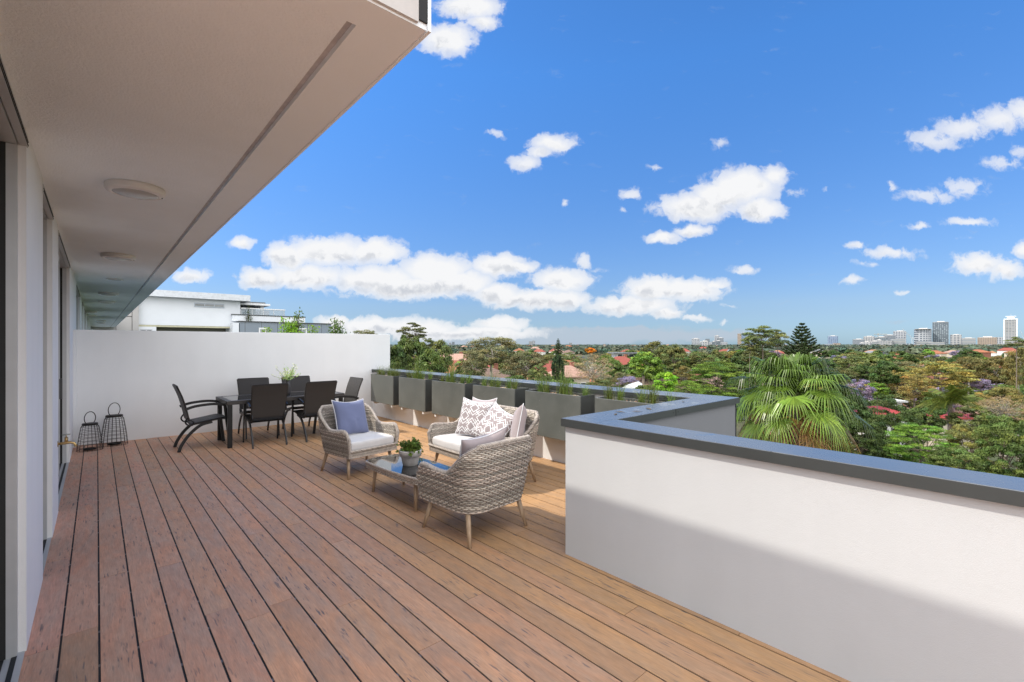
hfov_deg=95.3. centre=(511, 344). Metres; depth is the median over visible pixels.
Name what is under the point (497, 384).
grass plant
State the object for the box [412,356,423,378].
grass plant
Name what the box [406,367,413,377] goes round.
grass plant
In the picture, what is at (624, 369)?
evergreen tree
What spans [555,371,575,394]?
grass plant
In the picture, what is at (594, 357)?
gum tree
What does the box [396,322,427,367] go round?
gum tree
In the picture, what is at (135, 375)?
privacy wall
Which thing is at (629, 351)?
leafy tree
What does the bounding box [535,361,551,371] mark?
house
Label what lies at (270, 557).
deck
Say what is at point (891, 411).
house
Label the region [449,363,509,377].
house
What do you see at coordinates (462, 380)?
grass plant
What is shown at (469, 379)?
grass plant
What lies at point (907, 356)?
evergreen tree
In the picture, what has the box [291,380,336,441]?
dining chair
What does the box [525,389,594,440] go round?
planter box
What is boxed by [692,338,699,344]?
tower block
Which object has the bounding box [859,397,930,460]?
evergreen tree
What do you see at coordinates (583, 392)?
grass plant
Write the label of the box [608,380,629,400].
grass plant
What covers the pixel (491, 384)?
grass plant
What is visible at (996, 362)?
russet gum tree
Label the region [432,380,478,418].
planter box
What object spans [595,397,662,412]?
planter box
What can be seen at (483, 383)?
grass plant
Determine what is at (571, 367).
house
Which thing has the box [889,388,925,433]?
olive tree
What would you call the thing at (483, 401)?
pillow
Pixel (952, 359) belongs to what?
evergreen tree
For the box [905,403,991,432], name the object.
house
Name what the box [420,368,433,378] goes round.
grass plant
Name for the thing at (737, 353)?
evergreen tree
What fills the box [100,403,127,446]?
lantern
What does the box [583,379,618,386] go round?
olive tree
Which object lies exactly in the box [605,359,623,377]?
leafy tree
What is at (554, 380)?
leafy tree
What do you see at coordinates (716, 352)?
olive tree
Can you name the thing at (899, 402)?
house
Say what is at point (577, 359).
olive tree
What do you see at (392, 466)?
coffee table
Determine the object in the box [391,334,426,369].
leafy tree
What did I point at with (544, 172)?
sky
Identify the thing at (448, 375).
grass plant
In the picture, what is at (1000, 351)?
house
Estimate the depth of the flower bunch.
8.07 m
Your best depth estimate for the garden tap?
4.32 m
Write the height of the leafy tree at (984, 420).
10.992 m
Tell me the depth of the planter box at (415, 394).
8.46 m
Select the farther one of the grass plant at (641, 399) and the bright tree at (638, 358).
the bright tree at (638, 358)
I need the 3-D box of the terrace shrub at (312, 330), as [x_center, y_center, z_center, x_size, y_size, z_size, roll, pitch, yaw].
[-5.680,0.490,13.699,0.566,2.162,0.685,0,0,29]
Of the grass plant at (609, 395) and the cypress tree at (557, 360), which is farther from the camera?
the cypress tree at (557, 360)
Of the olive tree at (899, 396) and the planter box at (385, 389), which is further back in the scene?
the olive tree at (899, 396)
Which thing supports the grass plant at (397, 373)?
in the planter box at (385, 389)
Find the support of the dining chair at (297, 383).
on the deck
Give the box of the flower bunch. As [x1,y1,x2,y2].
[272,363,300,380]
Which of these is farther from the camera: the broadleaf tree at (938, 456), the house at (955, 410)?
the house at (955, 410)
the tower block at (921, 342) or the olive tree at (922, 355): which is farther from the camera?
the tower block at (921, 342)
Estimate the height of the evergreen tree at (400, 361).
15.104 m
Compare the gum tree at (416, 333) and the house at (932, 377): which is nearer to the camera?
the gum tree at (416, 333)
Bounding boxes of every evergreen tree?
[390,344,407,369]
[507,375,526,379]
[600,366,632,382]
[623,361,654,368]
[660,357,684,372]
[716,356,763,404]
[722,382,753,436]
[733,350,745,356]
[817,350,829,358]
[820,359,841,368]
[827,351,842,356]
[835,395,876,426]
[837,419,886,457]
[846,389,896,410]
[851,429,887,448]
[853,362,879,380]
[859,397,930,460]
[867,359,908,387]
[872,350,894,360]
[889,350,919,363]
[909,403,946,450]
[922,397,952,449]
[940,355,957,372]
[956,349,984,359]
[1013,430,1023,462]
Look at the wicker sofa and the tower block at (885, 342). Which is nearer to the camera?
the wicker sofa
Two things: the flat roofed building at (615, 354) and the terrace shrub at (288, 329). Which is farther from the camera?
the flat roofed building at (615, 354)
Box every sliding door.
[58,254,58,484]
[59,379,62,398]
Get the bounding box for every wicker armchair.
[317,403,398,479]
[416,435,531,548]
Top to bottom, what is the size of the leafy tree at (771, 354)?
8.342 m
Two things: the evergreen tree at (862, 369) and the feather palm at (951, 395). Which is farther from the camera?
the evergreen tree at (862, 369)
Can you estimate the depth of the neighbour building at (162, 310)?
33.71 m
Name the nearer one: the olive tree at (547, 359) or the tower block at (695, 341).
the olive tree at (547, 359)
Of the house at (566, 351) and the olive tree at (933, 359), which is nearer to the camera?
the olive tree at (933, 359)
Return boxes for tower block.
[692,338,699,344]
[737,334,741,344]
[828,335,837,343]
[853,339,864,344]
[863,336,874,341]
[875,336,887,340]
[878,341,892,344]
[883,335,895,340]
[890,339,904,344]
[893,330,905,343]
[914,328,931,344]
[915,341,932,344]
[928,342,944,345]
[932,321,948,344]
[950,334,961,344]
[961,337,975,344]
[977,336,996,344]
[997,337,1003,344]
[1003,316,1017,344]
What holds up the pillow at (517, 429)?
on the wicker sofa
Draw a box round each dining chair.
[172,384,226,452]
[237,377,279,438]
[243,383,288,448]
[281,375,310,433]
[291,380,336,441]
[312,377,362,433]
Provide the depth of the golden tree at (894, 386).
95.82 m
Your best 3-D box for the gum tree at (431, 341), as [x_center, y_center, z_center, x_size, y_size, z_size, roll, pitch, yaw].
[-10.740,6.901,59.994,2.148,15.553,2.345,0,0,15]
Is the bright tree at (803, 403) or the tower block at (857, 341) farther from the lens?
the tower block at (857, 341)
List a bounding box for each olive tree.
[428,339,453,372]
[489,360,527,372]
[526,363,551,381]
[532,354,557,366]
[560,352,576,359]
[562,355,587,368]
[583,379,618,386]
[618,368,639,381]
[639,341,669,364]
[660,343,688,371]
[688,352,714,366]
[710,349,723,358]
[739,348,772,421]
[829,354,870,383]
[830,367,859,382]
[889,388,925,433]
[916,352,930,360]
[918,354,947,386]
[942,368,984,390]
[943,402,985,441]
[955,356,996,382]
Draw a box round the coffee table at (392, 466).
[365,454,449,511]
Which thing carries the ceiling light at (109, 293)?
attached to the apartment building at (212, 116)
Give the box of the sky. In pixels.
[156,0,1023,344]
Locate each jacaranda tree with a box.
[614,376,639,387]
[848,379,876,434]
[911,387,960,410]
[948,351,958,357]
[970,379,994,447]
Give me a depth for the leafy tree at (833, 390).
53.93 m
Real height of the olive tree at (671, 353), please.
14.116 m
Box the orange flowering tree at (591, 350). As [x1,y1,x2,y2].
[585,347,595,352]
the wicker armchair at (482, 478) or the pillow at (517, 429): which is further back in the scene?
the pillow at (517, 429)
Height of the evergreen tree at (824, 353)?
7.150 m
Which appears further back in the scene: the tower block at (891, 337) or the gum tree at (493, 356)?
the tower block at (891, 337)
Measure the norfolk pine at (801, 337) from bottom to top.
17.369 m
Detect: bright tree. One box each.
[625,351,666,378]
[765,391,842,418]
[864,383,890,420]
[922,349,935,354]
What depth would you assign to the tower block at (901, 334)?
1389.80 m
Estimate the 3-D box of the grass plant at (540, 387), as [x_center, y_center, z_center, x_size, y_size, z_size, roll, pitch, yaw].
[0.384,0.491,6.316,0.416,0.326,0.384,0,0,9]
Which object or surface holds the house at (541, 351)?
on the ground
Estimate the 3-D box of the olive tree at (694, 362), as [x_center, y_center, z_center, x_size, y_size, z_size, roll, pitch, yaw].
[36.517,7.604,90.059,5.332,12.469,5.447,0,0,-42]
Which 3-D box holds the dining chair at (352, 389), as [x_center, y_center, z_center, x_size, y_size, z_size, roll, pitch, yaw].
[-3.080,1.088,8.265,0.701,0.976,0.538,0,0,-44]
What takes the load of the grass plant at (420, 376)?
in the planter box at (415, 394)
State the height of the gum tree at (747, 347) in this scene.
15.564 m
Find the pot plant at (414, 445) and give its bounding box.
[395,437,423,456]
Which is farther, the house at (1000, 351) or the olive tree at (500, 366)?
the house at (1000, 351)
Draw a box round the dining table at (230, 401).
[216,391,344,447]
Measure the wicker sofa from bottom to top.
0.810 m
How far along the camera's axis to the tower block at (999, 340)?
1295.24 m
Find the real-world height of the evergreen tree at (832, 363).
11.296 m
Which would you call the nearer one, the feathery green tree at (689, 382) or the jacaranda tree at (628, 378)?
the feathery green tree at (689, 382)
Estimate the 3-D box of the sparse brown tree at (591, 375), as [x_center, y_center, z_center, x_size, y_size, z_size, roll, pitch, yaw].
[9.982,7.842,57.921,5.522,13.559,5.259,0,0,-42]
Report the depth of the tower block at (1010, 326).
1095.80 m
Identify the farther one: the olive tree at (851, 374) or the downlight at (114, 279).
the olive tree at (851, 374)
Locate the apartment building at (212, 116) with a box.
[0,0,430,681]
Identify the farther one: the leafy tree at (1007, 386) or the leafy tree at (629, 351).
the leafy tree at (629, 351)
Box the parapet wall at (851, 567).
[372,368,1023,681]
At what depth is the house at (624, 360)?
128.64 m
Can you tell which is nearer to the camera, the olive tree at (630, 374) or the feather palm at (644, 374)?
the feather palm at (644, 374)
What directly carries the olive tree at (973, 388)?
on the ground
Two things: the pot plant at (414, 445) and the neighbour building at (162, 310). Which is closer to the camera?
the pot plant at (414, 445)
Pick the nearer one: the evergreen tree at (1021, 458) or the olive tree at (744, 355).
the evergreen tree at (1021, 458)
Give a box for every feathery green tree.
[673,380,704,393]
[688,361,748,397]
[882,422,960,464]
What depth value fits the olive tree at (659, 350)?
94.94 m
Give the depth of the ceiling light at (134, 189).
3.21 m
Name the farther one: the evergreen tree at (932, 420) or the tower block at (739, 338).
the tower block at (739, 338)
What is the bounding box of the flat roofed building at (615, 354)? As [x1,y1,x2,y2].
[607,352,637,357]
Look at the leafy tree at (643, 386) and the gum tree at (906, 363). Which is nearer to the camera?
the leafy tree at (643, 386)
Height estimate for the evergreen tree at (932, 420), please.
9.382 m
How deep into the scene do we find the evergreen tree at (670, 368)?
146.36 m
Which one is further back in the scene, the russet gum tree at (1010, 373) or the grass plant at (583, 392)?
the russet gum tree at (1010, 373)
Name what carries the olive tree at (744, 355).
on the ground
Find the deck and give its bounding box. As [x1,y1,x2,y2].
[18,416,850,681]
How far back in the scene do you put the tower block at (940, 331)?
1241.78 m
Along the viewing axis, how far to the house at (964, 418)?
60.53 m
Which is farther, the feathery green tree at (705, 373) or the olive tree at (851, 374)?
the olive tree at (851, 374)
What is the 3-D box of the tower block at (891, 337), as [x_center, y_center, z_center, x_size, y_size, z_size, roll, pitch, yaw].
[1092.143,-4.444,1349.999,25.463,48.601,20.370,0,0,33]
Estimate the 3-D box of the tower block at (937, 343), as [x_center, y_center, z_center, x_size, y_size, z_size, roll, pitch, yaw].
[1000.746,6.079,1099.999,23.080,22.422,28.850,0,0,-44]
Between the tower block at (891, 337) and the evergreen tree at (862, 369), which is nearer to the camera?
the evergreen tree at (862, 369)
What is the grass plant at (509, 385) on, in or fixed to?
in the planter box at (507, 396)
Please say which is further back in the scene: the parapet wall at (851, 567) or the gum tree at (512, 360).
the gum tree at (512, 360)
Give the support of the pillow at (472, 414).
on the wicker sofa
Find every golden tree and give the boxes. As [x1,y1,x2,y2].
[727,351,734,357]
[875,366,937,390]
[893,360,980,390]
[895,375,937,436]
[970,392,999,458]
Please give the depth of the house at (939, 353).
320.85 m
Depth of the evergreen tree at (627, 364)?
118.65 m
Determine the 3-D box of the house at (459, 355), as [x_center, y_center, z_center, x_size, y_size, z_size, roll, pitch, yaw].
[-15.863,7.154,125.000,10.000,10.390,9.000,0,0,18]
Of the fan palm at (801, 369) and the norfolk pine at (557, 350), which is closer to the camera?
the fan palm at (801, 369)
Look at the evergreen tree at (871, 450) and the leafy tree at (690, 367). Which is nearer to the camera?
the evergreen tree at (871, 450)
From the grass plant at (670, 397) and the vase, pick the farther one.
the vase
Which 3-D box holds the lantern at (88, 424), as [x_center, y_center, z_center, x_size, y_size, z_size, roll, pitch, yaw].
[-6.279,1.283,6.942,0.303,0.576,0.303,0,0,8]
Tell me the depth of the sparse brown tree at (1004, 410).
29.91 m
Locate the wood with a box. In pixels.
[390,344,1023,354]
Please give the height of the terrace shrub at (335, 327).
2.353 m
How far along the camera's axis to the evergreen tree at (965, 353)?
129.25 m
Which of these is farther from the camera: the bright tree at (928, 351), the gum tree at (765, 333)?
the bright tree at (928, 351)
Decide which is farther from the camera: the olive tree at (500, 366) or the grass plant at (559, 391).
the olive tree at (500, 366)
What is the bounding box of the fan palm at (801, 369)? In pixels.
[726,352,880,453]
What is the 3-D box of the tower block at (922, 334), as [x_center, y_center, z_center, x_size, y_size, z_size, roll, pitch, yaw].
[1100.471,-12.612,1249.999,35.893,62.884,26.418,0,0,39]
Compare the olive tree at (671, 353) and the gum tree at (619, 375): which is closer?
the gum tree at (619, 375)
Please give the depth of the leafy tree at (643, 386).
43.73 m
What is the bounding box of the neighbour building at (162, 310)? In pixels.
[92,290,330,333]
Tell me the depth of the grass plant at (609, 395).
5.37 m
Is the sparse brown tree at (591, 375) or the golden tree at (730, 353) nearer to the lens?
the sparse brown tree at (591, 375)
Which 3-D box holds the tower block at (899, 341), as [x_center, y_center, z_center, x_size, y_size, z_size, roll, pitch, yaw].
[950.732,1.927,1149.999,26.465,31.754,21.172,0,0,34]
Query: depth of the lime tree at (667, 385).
47.41 m
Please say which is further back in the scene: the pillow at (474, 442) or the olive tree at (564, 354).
the olive tree at (564, 354)
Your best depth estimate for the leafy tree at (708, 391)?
49.26 m
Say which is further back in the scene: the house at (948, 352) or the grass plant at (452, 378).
the house at (948, 352)
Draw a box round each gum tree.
[353,329,374,333]
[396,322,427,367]
[422,338,434,348]
[454,350,488,375]
[466,336,521,375]
[499,350,546,379]
[564,362,591,370]
[586,353,605,362]
[610,372,630,386]
[673,365,696,381]
[740,325,786,440]
[740,335,762,435]
[766,330,790,434]
[842,362,880,383]
[893,361,927,383]
[951,356,988,406]
[970,355,1023,435]
[975,387,1023,455]
[999,346,1023,460]
[1003,337,1023,468]
[1009,396,1023,413]
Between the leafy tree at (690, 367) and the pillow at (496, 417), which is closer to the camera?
the pillow at (496, 417)
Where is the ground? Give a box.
[390,345,1018,468]
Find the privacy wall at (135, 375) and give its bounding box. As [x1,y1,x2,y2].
[73,329,389,447]
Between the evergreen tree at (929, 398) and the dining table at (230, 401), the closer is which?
the dining table at (230, 401)
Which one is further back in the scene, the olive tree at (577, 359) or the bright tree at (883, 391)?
the olive tree at (577, 359)
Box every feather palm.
[633,366,654,384]
[914,384,985,457]
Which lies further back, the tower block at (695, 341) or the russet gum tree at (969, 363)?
the tower block at (695, 341)
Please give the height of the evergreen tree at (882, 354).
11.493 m
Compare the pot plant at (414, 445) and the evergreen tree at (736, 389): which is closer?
the pot plant at (414, 445)
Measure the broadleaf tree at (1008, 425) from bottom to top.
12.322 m
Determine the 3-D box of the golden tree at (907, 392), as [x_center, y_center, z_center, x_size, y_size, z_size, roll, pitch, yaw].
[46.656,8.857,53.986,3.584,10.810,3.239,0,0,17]
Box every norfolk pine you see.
[554,339,562,353]
[782,323,823,437]
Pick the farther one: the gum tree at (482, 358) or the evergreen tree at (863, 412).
the gum tree at (482, 358)
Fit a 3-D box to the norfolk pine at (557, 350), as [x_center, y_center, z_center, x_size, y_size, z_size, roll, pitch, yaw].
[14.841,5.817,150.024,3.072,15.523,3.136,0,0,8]
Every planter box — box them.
[371,373,404,406]
[399,376,437,413]
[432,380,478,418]
[473,384,528,407]
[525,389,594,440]
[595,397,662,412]
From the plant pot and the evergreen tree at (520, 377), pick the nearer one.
the plant pot
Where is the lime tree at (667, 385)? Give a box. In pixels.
[652,372,678,391]
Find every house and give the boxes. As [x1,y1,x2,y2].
[429,352,470,363]
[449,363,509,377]
[534,349,545,354]
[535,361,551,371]
[544,362,589,383]
[561,350,575,357]
[603,354,642,365]
[612,373,672,388]
[622,381,641,388]
[663,373,724,390]
[851,406,903,444]
[858,398,907,409]
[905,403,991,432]
[917,412,979,450]
[925,372,945,379]
[931,350,947,356]
[945,350,959,356]
[970,349,991,357]
[997,348,1015,354]
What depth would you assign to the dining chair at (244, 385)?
8.24 m
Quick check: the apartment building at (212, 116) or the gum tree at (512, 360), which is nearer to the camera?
the apartment building at (212, 116)
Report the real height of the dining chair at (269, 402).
0.976 m
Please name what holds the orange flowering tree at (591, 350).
on the ground
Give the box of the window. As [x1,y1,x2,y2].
[194,303,223,307]
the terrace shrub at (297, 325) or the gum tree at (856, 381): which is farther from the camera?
the gum tree at (856, 381)
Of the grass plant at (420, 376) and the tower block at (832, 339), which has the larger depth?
the tower block at (832, 339)
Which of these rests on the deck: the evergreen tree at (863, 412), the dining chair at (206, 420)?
the dining chair at (206, 420)
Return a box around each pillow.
[331,399,368,434]
[455,397,494,436]
[459,426,506,456]
[472,397,496,402]
[472,402,512,435]
[509,403,526,436]
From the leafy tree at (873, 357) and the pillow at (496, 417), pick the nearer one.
the pillow at (496, 417)
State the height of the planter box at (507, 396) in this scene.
0.617 m
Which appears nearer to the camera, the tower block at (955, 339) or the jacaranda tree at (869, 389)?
the jacaranda tree at (869, 389)
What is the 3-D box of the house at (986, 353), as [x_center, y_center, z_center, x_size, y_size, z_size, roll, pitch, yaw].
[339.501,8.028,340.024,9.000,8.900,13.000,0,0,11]
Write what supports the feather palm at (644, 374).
on the ground
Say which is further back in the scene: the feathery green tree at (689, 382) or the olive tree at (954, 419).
the feathery green tree at (689, 382)
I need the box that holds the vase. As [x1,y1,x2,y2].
[285,379,290,393]
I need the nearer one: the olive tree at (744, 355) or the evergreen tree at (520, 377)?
the evergreen tree at (520, 377)
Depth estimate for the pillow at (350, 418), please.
5.85 m
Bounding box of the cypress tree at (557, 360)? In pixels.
[551,354,564,380]
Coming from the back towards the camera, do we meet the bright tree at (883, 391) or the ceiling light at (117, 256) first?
the bright tree at (883, 391)
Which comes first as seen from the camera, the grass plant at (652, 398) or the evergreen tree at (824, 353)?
the grass plant at (652, 398)
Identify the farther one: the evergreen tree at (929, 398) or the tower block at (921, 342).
the tower block at (921, 342)
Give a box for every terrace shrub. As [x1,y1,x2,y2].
[246,305,252,320]
[262,327,271,332]
[277,317,303,332]
[289,307,304,332]
[303,325,319,332]
[328,317,350,333]
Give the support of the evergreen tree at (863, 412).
on the ground
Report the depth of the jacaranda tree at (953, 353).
226.55 m
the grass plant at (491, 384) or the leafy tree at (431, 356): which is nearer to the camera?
the grass plant at (491, 384)
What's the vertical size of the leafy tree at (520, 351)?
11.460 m
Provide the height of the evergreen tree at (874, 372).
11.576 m
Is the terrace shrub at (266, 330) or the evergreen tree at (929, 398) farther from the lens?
the evergreen tree at (929, 398)
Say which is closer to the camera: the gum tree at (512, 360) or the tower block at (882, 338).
the gum tree at (512, 360)
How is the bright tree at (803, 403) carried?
on the ground
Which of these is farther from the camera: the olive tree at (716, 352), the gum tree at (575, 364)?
the olive tree at (716, 352)
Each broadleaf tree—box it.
[924,446,984,471]
[942,423,1001,471]
[970,414,1023,477]
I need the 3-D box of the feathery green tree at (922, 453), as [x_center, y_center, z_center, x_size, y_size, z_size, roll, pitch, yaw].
[19.294,9.429,22.045,2.738,11.421,2.804,0,0,-42]
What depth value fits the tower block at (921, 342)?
1112.97 m
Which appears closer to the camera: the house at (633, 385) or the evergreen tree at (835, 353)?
the house at (633, 385)
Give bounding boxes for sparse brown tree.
[573,353,615,381]
[977,395,1023,468]
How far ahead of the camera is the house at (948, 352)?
390.00 m
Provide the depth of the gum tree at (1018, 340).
49.98 m
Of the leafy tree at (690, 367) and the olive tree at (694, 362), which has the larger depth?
the leafy tree at (690, 367)
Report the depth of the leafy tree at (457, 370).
59.51 m
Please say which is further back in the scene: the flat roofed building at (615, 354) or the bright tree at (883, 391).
the flat roofed building at (615, 354)
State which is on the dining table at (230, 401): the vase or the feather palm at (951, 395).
the vase
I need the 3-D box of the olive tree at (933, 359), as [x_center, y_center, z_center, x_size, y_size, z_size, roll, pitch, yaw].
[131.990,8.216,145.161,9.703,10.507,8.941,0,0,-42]
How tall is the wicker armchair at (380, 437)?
0.810 m
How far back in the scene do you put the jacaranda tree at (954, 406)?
71.61 m
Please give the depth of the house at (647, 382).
65.17 m
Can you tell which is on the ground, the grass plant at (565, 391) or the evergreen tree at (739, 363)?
the evergreen tree at (739, 363)
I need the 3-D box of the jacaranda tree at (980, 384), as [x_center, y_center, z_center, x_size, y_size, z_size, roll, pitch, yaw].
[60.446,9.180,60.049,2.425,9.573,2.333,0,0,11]
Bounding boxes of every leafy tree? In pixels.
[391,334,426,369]
[415,348,445,372]
[454,364,467,374]
[517,349,535,364]
[550,376,580,383]
[593,355,618,372]
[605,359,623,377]
[622,350,636,358]
[633,385,656,390]
[684,353,721,370]
[684,385,718,393]
[761,352,779,357]
[820,383,847,445]
[851,352,895,382]
[968,384,1023,403]
[979,402,1023,455]
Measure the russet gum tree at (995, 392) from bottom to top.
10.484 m
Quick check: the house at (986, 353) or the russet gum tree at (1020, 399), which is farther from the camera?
the house at (986, 353)
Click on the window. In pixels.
(210, 305)
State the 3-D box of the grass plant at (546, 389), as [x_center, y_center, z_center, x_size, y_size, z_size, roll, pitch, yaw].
[0.484,0.501,6.152,0.503,0.306,0.579,0,0,8]
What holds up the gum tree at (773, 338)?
on the ground
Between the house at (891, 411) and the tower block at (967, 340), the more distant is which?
the tower block at (967, 340)
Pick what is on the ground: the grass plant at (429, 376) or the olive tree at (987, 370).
the olive tree at (987, 370)
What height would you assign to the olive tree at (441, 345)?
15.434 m
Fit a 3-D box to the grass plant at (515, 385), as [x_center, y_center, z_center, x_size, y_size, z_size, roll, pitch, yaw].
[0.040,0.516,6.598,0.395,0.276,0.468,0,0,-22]
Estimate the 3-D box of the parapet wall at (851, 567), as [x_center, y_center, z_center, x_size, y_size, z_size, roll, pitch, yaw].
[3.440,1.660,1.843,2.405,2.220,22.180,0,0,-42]
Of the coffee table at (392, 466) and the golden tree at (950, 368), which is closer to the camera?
the coffee table at (392, 466)
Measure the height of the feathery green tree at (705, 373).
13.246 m
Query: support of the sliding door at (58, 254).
in the apartment building at (212, 116)
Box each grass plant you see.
[386,362,395,375]
[391,366,404,375]
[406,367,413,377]
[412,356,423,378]
[412,363,426,378]
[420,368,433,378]
[442,365,449,381]
[446,351,458,382]
[454,371,465,383]
[458,367,480,383]
[478,372,491,385]
[482,366,498,386]
[485,374,503,386]
[499,372,513,388]
[506,373,521,388]
[532,375,550,391]
[534,371,557,392]
[550,365,570,393]
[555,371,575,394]
[575,383,595,395]
[601,375,613,399]
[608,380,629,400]
[633,387,660,402]
[641,371,661,403]
[658,390,685,401]
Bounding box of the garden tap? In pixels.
[57,433,76,446]
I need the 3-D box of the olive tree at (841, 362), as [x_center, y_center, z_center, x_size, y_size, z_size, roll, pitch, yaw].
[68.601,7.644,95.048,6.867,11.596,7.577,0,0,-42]
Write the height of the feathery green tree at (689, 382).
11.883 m
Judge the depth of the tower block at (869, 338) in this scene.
1490.67 m
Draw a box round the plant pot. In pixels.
[399,449,421,465]
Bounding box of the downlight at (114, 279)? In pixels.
[105,278,122,280]
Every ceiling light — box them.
[98,292,118,295]
[98,300,114,303]
[100,252,135,260]
[104,179,165,199]
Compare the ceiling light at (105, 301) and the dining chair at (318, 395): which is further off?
the ceiling light at (105, 301)
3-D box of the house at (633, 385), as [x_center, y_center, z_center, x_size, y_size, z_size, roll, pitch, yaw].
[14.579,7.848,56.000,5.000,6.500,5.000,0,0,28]
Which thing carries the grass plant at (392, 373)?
in the planter box at (385, 389)
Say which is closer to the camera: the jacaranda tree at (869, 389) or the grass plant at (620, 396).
the grass plant at (620, 396)
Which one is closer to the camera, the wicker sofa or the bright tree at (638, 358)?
the wicker sofa
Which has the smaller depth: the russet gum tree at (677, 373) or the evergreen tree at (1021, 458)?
the evergreen tree at (1021, 458)
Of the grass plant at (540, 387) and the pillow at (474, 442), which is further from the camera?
the grass plant at (540, 387)
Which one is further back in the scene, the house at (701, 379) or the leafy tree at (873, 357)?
the leafy tree at (873, 357)
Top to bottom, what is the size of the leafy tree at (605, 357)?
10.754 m
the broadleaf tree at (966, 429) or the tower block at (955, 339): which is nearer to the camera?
the broadleaf tree at (966, 429)
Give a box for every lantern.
[76,411,102,451]
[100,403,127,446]
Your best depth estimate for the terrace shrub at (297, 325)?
13.50 m
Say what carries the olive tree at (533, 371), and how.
on the ground
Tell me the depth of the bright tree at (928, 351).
252.05 m

